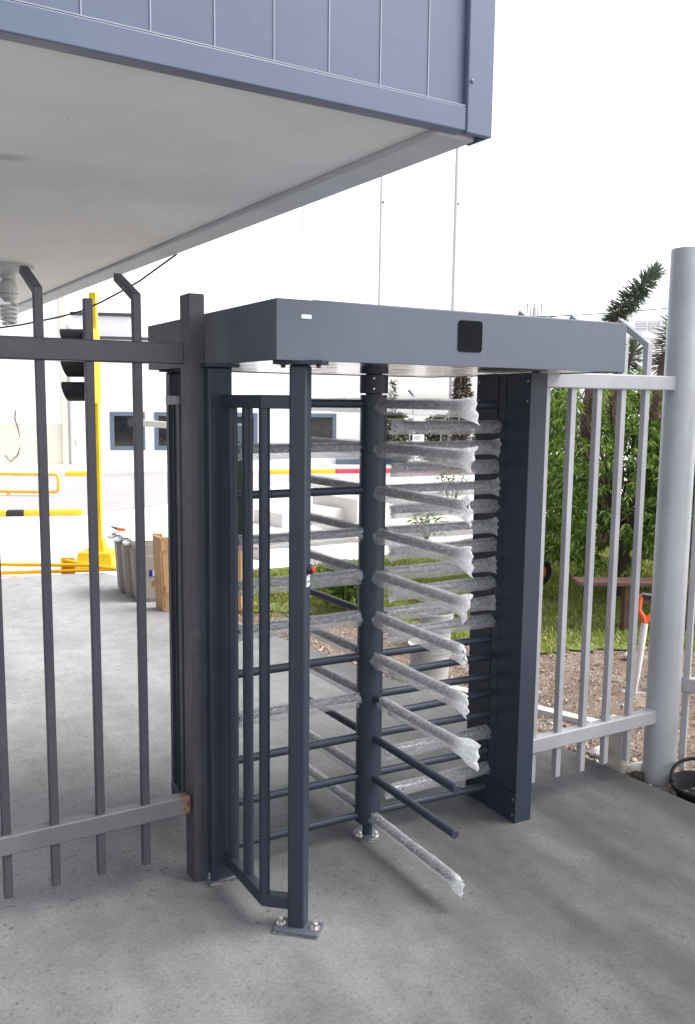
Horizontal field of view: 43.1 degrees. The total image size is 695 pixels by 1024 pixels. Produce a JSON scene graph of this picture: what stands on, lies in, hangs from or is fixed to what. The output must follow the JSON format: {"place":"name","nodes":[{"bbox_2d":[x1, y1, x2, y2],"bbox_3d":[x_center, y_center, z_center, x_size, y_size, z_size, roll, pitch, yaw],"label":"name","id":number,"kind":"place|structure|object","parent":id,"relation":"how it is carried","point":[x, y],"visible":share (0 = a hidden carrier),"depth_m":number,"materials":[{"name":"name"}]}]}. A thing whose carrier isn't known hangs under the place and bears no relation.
{"place":"outdoors","nodes":[
{"label":"outdoors","id":0,"kind":"place"},
{"bbox_2d":[0,460,474,471],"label":"sidewalk","id":1,"kind":"structure","parent":0,"point":[62,467],"depth_m":23.97,"materials":[{"name":"grey concrete"}]},
{"bbox_2d":[336,459,400,464],"bbox_3d":[0.613,-1.475,26.039,1.900,0.190,0.360,-1,7,-11],"label":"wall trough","id":2,"kind":"object","parent":1,"relation":"on","point":[348,461],"depth_m":25.77,"materials":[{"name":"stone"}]},
{"bbox_2d":[0,472,550,514],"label":"asphalt road","id":3,"kind":"structure","parent":0,"point":[117,493],"depth_m":18.67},
{"bbox_2d":[0,472,59,495],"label":"tube barrier","id":4,"kind":"object","parent":3,"relation":"on","point":[8,492],"visible":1,"depth_m":17.38,"materials":[{"name":"yellow metal"}]},
{"bbox_2d":[0,509,82,516],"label":"barrier","id":5,"kind":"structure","parent":3,"relation":"on","point":[52,512],"depth_m":14.51,"materials":[{"name":"yellow metal"}]},
{"bbox_2d":[413,434,423,472],"bbox_3d":[1.925,-1.594,24.076,0.324,1.050,0.060,1,7,0],"label":"warning sign","id":6,"kind":"object","parent":3,"relation":"on","point":[418,438],"visible":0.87,"depth_m":24.00,"materials":[{"name":"white"}]},
{"bbox_2d":[447,377,475,472],"bbox_3d":[3.099,-2.443,24.105,0.951,2.757,0.978,-3,8,-30],"label":"palm tree","id":7,"kind":"object","parent":3,"relation":"on","point":[461,388],"visible":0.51,"depth_m":23.92,"materials":[{"name":"green plant"}]},
{"bbox_2d":[0,409,635,577],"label":"pavement","id":8,"kind":"structure","parent":0,"point":[19,539],"depth_m":13.11,"materials":[{"name":"grey concrete"}]},
{"bbox_2d":[0,471,65,476],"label":"kerb","id":9,"kind":"structure","parent":8,"relation":"on","point":[61,473],"depth_m":21.66,"materials":[{"name":"concrete"}]},
{"bbox_2d":[1,557,116,574],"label":"swing barrier","id":10,"kind":"object","parent":8,"relation":"on","point":[67,565],"visible":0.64,"depth_m":9.58,"materials":[{"name":"yellow metal"}]},
{"bbox_2d":[66,471,86,475],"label":"kerb","id":11,"kind":"structure","parent":8,"relation":"on","point":[76,473],"depth_m":21.88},
{"bbox_2d":[60,292,115,568],"bbox_3d":[-2.939,-0.904,10.004,0.574,3.110,0.409,1,7,0],"label":"traffic light","id":12,"kind":"object","parent":8,"relation":"on","point":[73,391],"visible":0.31,"depth_m":9.92,"materials":[{"name":"yellow paint"}]},
{"bbox_2d":[102,469,258,475],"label":"kerb","id":13,"kind":"structure","parent":8,"relation":"on","point":[131,472],"depth_m":22.26,"materials":[{"name":"concrete"}]},
{"bbox_2d":[0,287,365,464],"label":"white building","id":14,"kind":"structure","parent":8,"relation":"on","point":[66,438],"depth_m":24.69,"materials":[{"name":"paint"}]},
{"bbox_2d":[110,412,144,449],"bbox_3d":[-6.192,-2.280,24.782,0.961,1.076,0.033,-1,7,-11],"label":"window","id":15,"kind":"structure","parent":14,"relation":"in","point":[121,423],"depth_m":24.76,"materials":[{"name":"glass"}]},
{"bbox_2d":[154,412,166,449],"bbox_3d":[-4.999,-2.297,25.022,0.961,1.076,0.033,-1,7,-11],"label":"window","id":16,"kind":"structure","parent":14,"relation":"in","point":[160,434],"depth_m":24.97,"materials":[{"name":"glass"}]},
{"bbox_2d":[238,413,257,444],"bbox_3d":[-3.076,-2.324,25.409,0.961,1.076,0.033,-1,7,-11],"label":"window","id":17,"kind":"structure","parent":14,"relation":"in","point":[255,415],"depth_m":25.46,"materials":[{"name":"glass"}]},
{"bbox_2d":[311,413,336,439],"bbox_3d":[-0.802,-2.355,25.866,0.961,1.076,0.033,-1,7,-11],"label":"window","id":18,"kind":"structure","parent":14,"relation":"in","point":[323,426],"depth_m":25.87,"materials":[{"name":"glass"}]},
{"bbox_2d":[143,420,241,535],"bbox_3d":[-1.784,-0.218,10.348,1.264,1.709,0.306,3,8,17],"label":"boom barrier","id":19,"kind":"object","parent":8,"relation":"on","point":[151,423],"visible":0.06,"depth_m":10.11,"materials":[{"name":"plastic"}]},
{"bbox_2d":[0,0,495,319],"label":"overhanging building","id":20,"kind":"structure","parent":8,"relation":"on","point":[135,134],"depth_m":2.60,"materials":[{"name":"grey metal"}]},
{"bbox_2d":[0,262,34,325],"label":"ceiling lamp","id":21,"kind":"object","parent":20,"relation":"attached to","point":[9,272],"visible":1,"depth_m":5.52,"materials":[{"name":"white plastic"}]},
{"bbox_2d":[0,254,176,328],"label":"hanging cable","id":22,"kind":"object","parent":20,"relation":"hanging from","point":[151,272],"visible":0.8,"depth_m":5.26,"materials":[{"name":"black rubber"}]},
{"bbox_2d":[253,504,344,527],"bbox_3d":[-0.464,0.029,14.414,2.065,0.226,0.777,-5,9,-40],"label":"concrete block","id":23,"kind":"object","parent":8,"relation":"on","point":[279,516],"depth_m":13.98,"materials":[{"name":"white concrete"}]},
{"bbox_2d":[270,469,334,473],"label":"kerb","id":24,"kind":"structure","parent":8,"relation":"on","point":[313,471],"depth_m":23.44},
{"bbox_2d":[301,206,304,299],"bbox_3d":[-1.213,-6.671,24.081,0.068,11.050,0.107,4,8,22],"label":"flagpole","id":25,"kind":"object","parent":8,"relation":"on","point":[302,249],"visible":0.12,"depth_m":24.00,"materials":[{"name":"white metal"}]},
{"bbox_2d":[378,176,384,304],"bbox_3d":[0.907,-6.648,24.089,0.103,11.050,0.146,5,8,30],"label":"flagpole","id":26,"kind":"object","parent":8,"relation":"on","point":[380,242],"visible":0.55,"depth_m":23.96,"materials":[{"name":"white metal"}]},
{"bbox_2d":[312,489,473,522],"bbox_3d":[1.405,-0.206,15.751,4.148,0.400,1.213,-5,9,-38],"label":"concrete block","id":27,"kind":"object","parent":8,"relation":"on","point":[349,504],"depth_m":14.53,"materials":[{"name":"white concrete"}]},
{"bbox_2d":[387,379,400,457],"bbox_3d":[1.360,-2.635,26.118,0.529,2.589,0.481,5,8,28],"label":"thin tree","id":28,"kind":"object","parent":8,"relation":"on","point":[390,392],"visible":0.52,"depth_m":26.01,"materials":[{"name":"green plant"}]},
{"bbox_2d":[253,511,553,559],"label":"concrete steps","id":29,"kind":"structure","parent":8,"relation":"on","point":[279,550],"depth_m":11.83,"materials":[{"name":"white concrete"}]},
{"bbox_2d":[386,411,422,462],"bbox_3d":[1.382,-2.207,26.572,2.251,1.711,2.438,-3,8,-30],"label":"bush","id":30,"kind":"object","parent":8,"relation":"on","point":[402,437],"visible":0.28,"depth_m":26.09,"materials":[{"name":"green plant"}]},
{"bbox_2d":[335,468,474,472],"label":"kerb","id":31,"kind":"structure","parent":8,"relation":"on","point":[347,470],"depth_m":23.99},
{"bbox_2d":[407,388,415,483],"bbox_3d":[1.440,-1.705,20.130,0.191,2.252,0.169,1,7,0],"label":"floodlight","id":32,"kind":"object","parent":8,"relation":"on","point":[412,392],"visible":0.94,"depth_m":20.04,"materials":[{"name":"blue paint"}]},
{"bbox_2d":[406,511,450,540],"bbox_3d":[1.082,0.204,12.267,0.690,0.443,0.613,-3,8,-30],"label":"potted plant","id":33,"kind":"object","parent":8,"relation":"on","point":[426,535],"visible":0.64,"depth_m":12.23,"materials":[{"name":"green plant"}]},
{"bbox_2d":[447,147,460,461],"bbox_3d":[2.939,-6.633,24.160,0.122,11.051,0.173,5,8,30],"label":"flagpole","id":34,"kind":"object","parent":8,"relation":"on","point":[456,203],"visible":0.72,"depth_m":24.03,"materials":[{"name":"white metal"}]},
{"bbox_2d":[387,415,630,462],"bbox_3d":[6.119,-1.918,24.990,11.602,1.561,0.044,1,7,6],"label":"wire fence","id":35,"kind":"object","parent":8,"relation":"on","point":[440,433],"visible":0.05,"depth_m":25.32,"materials":[{"name":"white metal"}]},
{"bbox_2d":[527,301,541,315],"bbox_3d":[6.361,-4.530,30.354,0.802,5.400,0.133,0,7,-3],"label":"utility pole","id":36,"kind":"object","parent":8,"relation":"on","point":[534,311],"visible":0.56,"depth_m":30.03,"materials":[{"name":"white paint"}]},
{"bbox_2d":[537,299,667,317],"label":"power lines","id":37,"kind":"object","parent":36,"relation":"attached to","point":[602,310],"visible":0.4,"depth_m":30.00,"materials":[{"name":"black metal"}]},
{"bbox_2d":[0,573,694,1023],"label":"concrete slab","id":38,"kind":"structure","parent":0,"point":[574,903],"depth_m":3.43,"materials":[{"name":"grey concrete"}]},
{"bbox_2d":[0,265,207,898],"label":"dark fence","id":39,"kind":"object","parent":38,"relation":"on","point":[187,353],"visible":1,"depth_m":3.22,"materials":[{"name":"grey metal"}]},
{"bbox_2d":[107,528,158,592],"bbox_3d":[-2.109,0.478,8.735,0.525,0.606,0.222,-2,8,-20],"label":"grey bin","id":40,"kind":"object","parent":38,"relation":"on","point":[118,556],"visible":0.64,"depth_m":8.62,"materials":[{"name":"plastic"}]},
{"bbox_2d":[110,526,125,530],"bbox_3d":[-2.248,0.160,8.623,0.148,0.055,0.034,-2,8,-19],"label":"hand tool","id":41,"kind":"object","parent":40,"relation":"on","point":[119,529],"visible":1,"depth_m":8.62,"materials":[{"name":"orange plastic"}]},
{"bbox_2d":[113,531,166,596],"bbox_3d":[-1.995,0.504,8.543,0.525,0.606,0.222,-2,8,-20],"label":"grey bin","id":42,"kind":"object","parent":38,"relation":"on","point":[126,567],"visible":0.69,"depth_m":8.42,"materials":[{"name":"plastic"}]},
{"bbox_2d":[122,534,167,601],"bbox_3d":[-1.858,0.531,8.341,0.525,0.606,0.232,-2,8,-20],"label":"grey bin","id":43,"kind":"object","parent":38,"relation":"on","point":[150,577],"visible":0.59,"depth_m":8.23,"materials":[{"name":"plastic"}]},
{"bbox_2d":[151,533,242,611],"bbox_3d":[-1.359,0.545,7.939,0.829,0.690,0.208,0,7,-4],"label":"wooden crate","id":44,"kind":"object","parent":38,"relation":"on","point":[160,583],"visible":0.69,"depth_m":7.89,"materials":[{"name":"brown wood"}]},
{"bbox_2d":[148,298,626,938],"bbox_3d":[0.132,0.310,3.811,1.642,2.229,1.592,-3,8,-30],"label":"turnstile","id":45,"kind":"object","parent":38,"relation":"on","point":[508,362],"visible":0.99,"depth_m":3.51,"materials":[{"name":"metal"}]},
{"bbox_2d":[88,0,694,400],"label":"sky","id":46,"kind":"structure","parent":0,"point":[584,177],"materials":[{"name":"white"}]},
{"bbox_2d":[434,470,471,512],"bbox_3d":[1.756,-0.340,14.777,0.687,0.906,0.777,2,7,9],"label":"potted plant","id":47,"kind":"object","parent":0,"point":[442,476],"visible":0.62,"depth_m":14.81,"materials":[{"name":"green plant"}]},
{"bbox_2d":[238,408,694,794],"bbox_3d":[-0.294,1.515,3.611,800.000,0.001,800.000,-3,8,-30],"label":"ground","id":48,"kind":"structure","parent":0,"point":[544,679],"depth_m":6.32,"materials":[{"name":"brown soil"}]},
{"bbox_2d":[408,638,451,680],"bbox_3d":[0.588,1.055,6.266,0.320,0.255,0.319,-3,8,-30],"label":"plastic bucket","id":49,"kind":"object","parent":48,"relation":"on","point":[431,656],"visible":0.45,"depth_m":6.15,"materials":[{"name":"plastic"}]},
{"bbox_2d":[419,609,453,639],"bbox_3d":[0.712,0.939,7.089,0.288,0.280,0.288,-3,8,-30],"label":"plastic bucket","id":50,"kind":"object","parent":48,"relation":"on","point":[434,617],"visible":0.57,"depth_m":6.98,"materials":[{"name":"plastic"}]},
{"bbox_2d":[411,412,475,462],"bbox_3d":[3.071,-2.187,26.621,2.510,1.718,2.729,-3,8,-30],"label":"bush","id":51,"kind":"object","parent":48,"relation":"on","point":[435,435],"visible":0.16,"depth_m":26.20,"materials":[{"name":"green plant"}]},
{"bbox_2d":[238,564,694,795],"bbox_3d":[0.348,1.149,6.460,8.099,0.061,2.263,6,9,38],"label":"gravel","id":52,"kind":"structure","parent":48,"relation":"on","point":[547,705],"depth_m":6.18,"materials":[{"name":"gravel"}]},
{"bbox_2d":[448,685,599,723],"bbox_3d":[1.125,1.256,5.686,1.106,0.045,0.075,6,9,37],"label":"metal channel","id":53,"kind":"object","parent":48,"relation":"on","point":[567,716],"visible":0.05,"depth_m":5.53,"materials":[{"name":"silver metal"}]},
{"bbox_2d":[590,745,599,758],"bbox_3d":[1.416,1.348,4.922,0.117,0.074,0.095,-3,8,-30],"label":"stone","id":54,"kind":"object","parent":48,"relation":"on","point":[594,752],"visible":0.43,"depth_m":4.90,"materials":[{"name":"stone"}]},
{"bbox_2d":[603,714,628,773],"bbox_3d":[1.442,1.266,4.714,0.110,0.335,0.110,6,9,37],"label":"concrete stub","id":55,"kind":"object","parent":48,"relation":"on","point":[616,762],"visible":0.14,"depth_m":4.66,"materials":[{"name":"grey concrete"}]},
{"bbox_2d":[630,762,641,771],"bbox_3d":[1.539,1.362,4.683,0.075,0.056,0.084,1,7,5],"label":"stone","id":56,"kind":"object","parent":48,"relation":"on","point":[636,766],"visible":0.75,"depth_m":4.66,"materials":[{"name":"stone"}]},
{"bbox_2d":[622,592,651,693],"bbox_3d":[2.000,0.971,5.995,0.258,0.841,0.129,-6,10,-42],"label":"spade","id":57,"kind":"object","parent":48,"relation":"on","point":[645,619],"visible":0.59,"depth_m":5.98,"materials":[{"name":"white plastic"}]},
{"bbox_2d":[631,770,643,780],"bbox_3d":[1.524,1.389,4.622,0.066,0.063,0.079,3,8,18],"label":"stone","id":58,"kind":"object","parent":48,"relation":"on","point":[637,775],"visible":0.75,"depth_m":4.59,"materials":[{"name":"brown stone"}]},
{"bbox_2d":[642,246,694,786],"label":"round post","id":59,"kind":"object","parent":48,"relation":"on","point":[671,553],"visible":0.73,"depth_m":4.40,"materials":[{"name":"grey metal"}]},
{"bbox_2d":[518,311,675,782],"bbox_3d":[1.166,0.167,4.286,0.893,2.218,0.223,-3,8,-30],"label":"grey fence","id":60,"kind":"object","parent":59,"relation":"attached to","point":[581,733],"visible":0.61,"depth_m":4.21,"materials":[{"name":"metal"}]},
{"bbox_2d":[678,496,694,768],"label":"side fence","id":61,"kind":"object","parent":59,"relation":"attached to","point":[687,684],"visible":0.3,"depth_m":4.55,"materials":[{"name":"grey metal"}]},
{"bbox_2d":[669,757,694,803],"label":"black tub","id":62,"kind":"object","parent":48,"relation":"on","point":[680,782],"visible":0.95,"depth_m":4.50,"materials":[{"name":"plastic"}]},
{"bbox_2d":[238,537,694,659],"bbox_3d":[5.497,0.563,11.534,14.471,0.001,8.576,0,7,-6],"label":"lawn ground","id":63,"kind":"structure","parent":0,"point":[336,611],"depth_m":8.31,"materials":[{"name":"plant"}]},
{"bbox_2d":[310,558,384,609],"bbox_3d":[-0.059,0.686,8.188,0.779,0.490,0.739,-3,8,-30],"label":"shrub","id":64,"kind":"object","parent":63,"relation":"on","point":[350,590],"visible":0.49,"depth_m":8.11,"materials":[{"name":"green plant"}]},
{"bbox_2d":[543,558,551,584],"bbox_3d":[1.652,0.634,8.992,0.875,0.422,0.459,1,7,0],"label":"wheelbarrow","id":65,"kind":"object","parent":63,"relation":"on","point":[547,570],"visible":0.11,"depth_m":8.98,"materials":[{"name":"black rubber"}]},
{"bbox_2d":[543,373,694,597],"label":"peach tree","id":66,"kind":"object","parent":63,"relation":"on","point":[554,493],"visible":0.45,"depth_m":8.35,"materials":[{"name":"green plant"}]},
{"bbox_2d":[595,332,642,546],"bbox_3d":[3.741,-0.952,12.085,0.811,3.080,0.572,-3,8,-30],"label":"yucca","id":67,"kind":"object","parent":63,"relation":"on","point":[634,345],"visible":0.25,"depth_m":11.94,"materials":[{"name":"green plant"}]},
{"bbox_2d":[570,257,668,557],"bbox_3d":[3.358,-1.236,11.129,1.382,3.944,0.537,-2,8,-20],"label":"yucca","id":68,"kind":"object","parent":63,"relation":"on","point":[627,306],"visible":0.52,"depth_m":10.94,"materials":[{"name":"green plant"}]},
{"bbox_2d":[546,368,694,567],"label":"peach tree","id":69,"kind":"object","parent":63,"relation":"on","point":[600,507],"visible":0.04,"depth_m":9.62,"materials":[{"name":"green plant"}]},
{"bbox_2d":[572,577,688,630],"bbox_3d":[3.180,0.812,7.641,2.424,0.440,0.240,1,7,-1],"label":"garden bench","id":70,"kind":"object","parent":63,"relation":"on","point":[624,583],"visible":0.48,"depth_m":7.57,"materials":[{"name":"brown wood"}]},
{"bbox_2d":[602,394,694,567],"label":"peach tree","id":71,"kind":"object","parent":63,"relation":"on","point":[624,473],"visible":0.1,"depth_m":9.00,"materials":[{"name":"green plant"}]},
{"bbox_2d":[630,310,667,560],"bbox_3d":[3.930,-0.978,11.092,0.886,3.454,0.592,-3,8,-30],"label":"yucca","id":72,"kind":"object","parent":63,"relation":"on","point":[659,361],"visible":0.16,"depth_m":10.97,"materials":[{"name":"green plant"}]},
{"bbox_2d":[577,315,666,436],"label":"distant house","id":73,"kind":"structure","parent":0,"point":[644,324],"depth_m":41.10,"materials":[{"name":"white paint"}]},
{"bbox_2d":[636,321,646,330],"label":"window","id":74,"kind":"structure","parent":73,"relation":"in","point":[640,325],"depth_m":41.08,"materials":[{"name":"grey glass"}]},
{"bbox_2d":[649,321,659,330],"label":"window","id":75,"kind":"structure","parent":73,"relation":"in","point":[653,324],"depth_m":41.06,"materials":[{"name":"grey glass"}]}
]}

